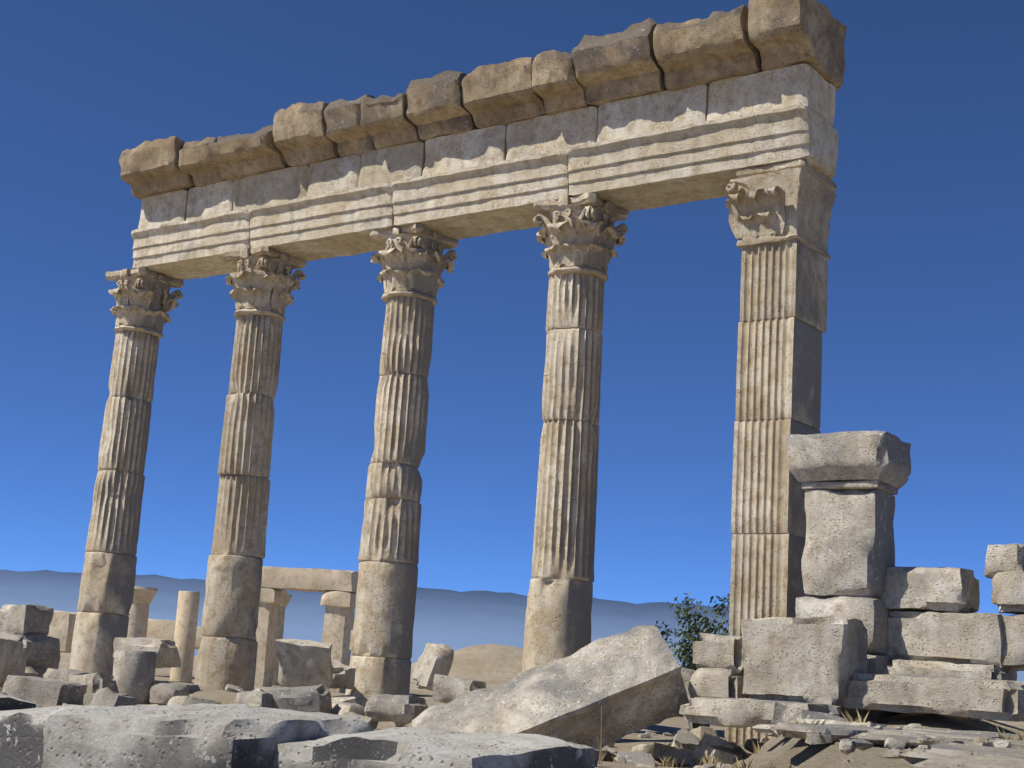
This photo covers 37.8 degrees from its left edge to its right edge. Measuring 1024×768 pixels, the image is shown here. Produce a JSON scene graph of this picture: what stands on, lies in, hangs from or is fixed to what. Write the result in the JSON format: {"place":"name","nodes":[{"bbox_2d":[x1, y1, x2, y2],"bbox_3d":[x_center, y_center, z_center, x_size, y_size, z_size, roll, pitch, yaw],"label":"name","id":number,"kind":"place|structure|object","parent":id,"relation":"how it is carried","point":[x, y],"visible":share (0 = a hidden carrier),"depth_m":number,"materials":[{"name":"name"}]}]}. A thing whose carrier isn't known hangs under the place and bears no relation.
{"place":"outdoors","nodes":[
{"label":"outdoors","id":0,"kind":"place"},
{"bbox_2d":[0,570,1023,681],"bbox_3d":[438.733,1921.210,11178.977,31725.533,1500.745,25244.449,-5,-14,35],"label":"mountain range","id":1,"kind":"structure","parent":0,"point":[455,620],"depth_m":14119.48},
{"bbox_2d":[0,0,1023,615],"label":"sky","id":2,"kind":"structure","parent":0,"point":[923,340],"materials":[{"name":"blue"}]},
{"bbox_2d":[36,644,1023,767],"bbox_3d":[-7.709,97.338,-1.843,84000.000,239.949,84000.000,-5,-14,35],"label":"ground","id":3,"kind":"structure","parent":0,"point":[489,665],"depth_m":21.20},
{"bbox_2d":[69,267,183,674],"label":"column","id":4,"kind":"structure","parent":3,"relation":"on","point":[145,299],"depth_m":29.15,"materials":[{"name":"stone"}]},
{"bbox_2d":[47,566,358,692],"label":"background ruins","id":5,"kind":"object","parent":3,"relation":"on","point":[338,588],"depth_m":40.04,"materials":[{"name":"stone"}]},
{"bbox_2d":[194,246,305,690],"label":"column","id":6,"kind":"structure","parent":3,"relation":"on","point":[262,281],"depth_m":27.05,"materials":[{"name":"stone"}]},
{"bbox_2d":[131,104,838,279],"bbox_3d":[-1.392,-3.034,25.929,14.542,0.808,1.272,-5,-14,35],"label":"architrave","id":7,"kind":"object","parent":6,"relation":"on","point":[700,161],"visible":0.84,"depth_m":24.55,"materials":[{"name":"stone"}]},
{"bbox_2d":[138,63,835,228],"bbox_3d":[-1.319,-3.745,26.097,14.427,0.728,1.063,-5,-14,35],"label":"frieze","id":8,"kind":"object","parent":7,"relation":"on","point":[810,87],"visible":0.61,"depth_m":24.56,"materials":[{"name":"stone"}]},
{"bbox_2d":[119,0,846,199],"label":"cornice","id":9,"kind":"structure","parent":8,"relation":"on","point":[647,56],"depth_m":24.23,"materials":[{"name":"stone"}]},
{"bbox_2d":[0,694,594,767],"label":"rock slabs","id":10,"kind":"structure","parent":3,"relation":"on","point":[202,735],"depth_m":6.89,"materials":[{"name":"grey stone"}]},
{"bbox_2d":[345,223,457,707],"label":"column","id":11,"kind":"structure","parent":3,"relation":"on","point":[411,259],"depth_m":25.06,"materials":[{"name":"stone"}]},
{"bbox_2d":[0,604,1010,767],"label":"rubble blocks","id":12,"kind":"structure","parent":3,"relation":"on","point":[310,674],"depth_m":22.32,"materials":[{"name":"stone"}]},
{"bbox_2d":[412,625,688,749],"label":"fallen stone slab","id":13,"kind":"structure","parent":3,"relation":"on","point":[630,681],"depth_m":18.52,"materials":[{"name":"stone"}]},
{"bbox_2d":[522,192,628,672],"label":"column","id":14,"kind":"structure","parent":3,"relation":"on","point":[580,236],"depth_m":23.07,"materials":[{"name":"stone"}]},
{"bbox_2d":[596,706,601,763],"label":"dry weed stalks","id":15,"kind":"object","parent":3,"relation":"on","point":[600,760],"visible":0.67,"depth_m":12.17,"materials":[{"name":"brown plant"}]},
{"bbox_2d":[656,593,729,730],"bbox_3d":[3.076,4.179,21.824,2.052,2.285,2.415,4,-11,-4],"label":"shrub","id":16,"kind":"object","parent":3,"relation":"on","point":[686,656],"visible":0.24,"depth_m":21.60,"materials":[{"name":"green plant"}]},
{"bbox_2d":[725,159,836,743],"bbox_3d":[3.661,0.973,21.282,1.326,8.308,1.553,-5,-14,35],"label":"pilaster","id":17,"kind":"object","parent":3,"relation":"on","point":[779,217],"visible":0.83,"depth_m":21.12,"materials":[{"name":"stone"}]},
{"bbox_2d":[598,711,1023,767],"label":"dry grass tufts","id":18,"kind":"object","parent":3,"relation":"on","point":[708,760],"visible":0.13,"depth_m":15.83,"materials":[{"name":"beige plant"}]},
{"bbox_2d":[679,544,1023,727],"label":"ruined wall blocks","id":19,"kind":"structure","parent":3,"relation":"on","point":[919,640],"depth_m":18.11,"materials":[{"name":"stone"}]},
{"bbox_2d":[787,431,910,598],"bbox_3d":[4.394,1.734,19.484,1.393,2.133,1.137,-5,-14,35],"label":"pedestal","id":20,"kind":"object","parent":19,"relation":"on","point":[852,482],"visible":0.98,"depth_m":19.14,"materials":[{"name":"stone"}]},
{"bbox_2d":[752,715,1023,767],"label":"paving slabs","id":21,"kind":"structure","parent":3,"relation":"on","point":[944,754],"depth_m":11.34,"materials":[{"name":"stone"}]}
]}

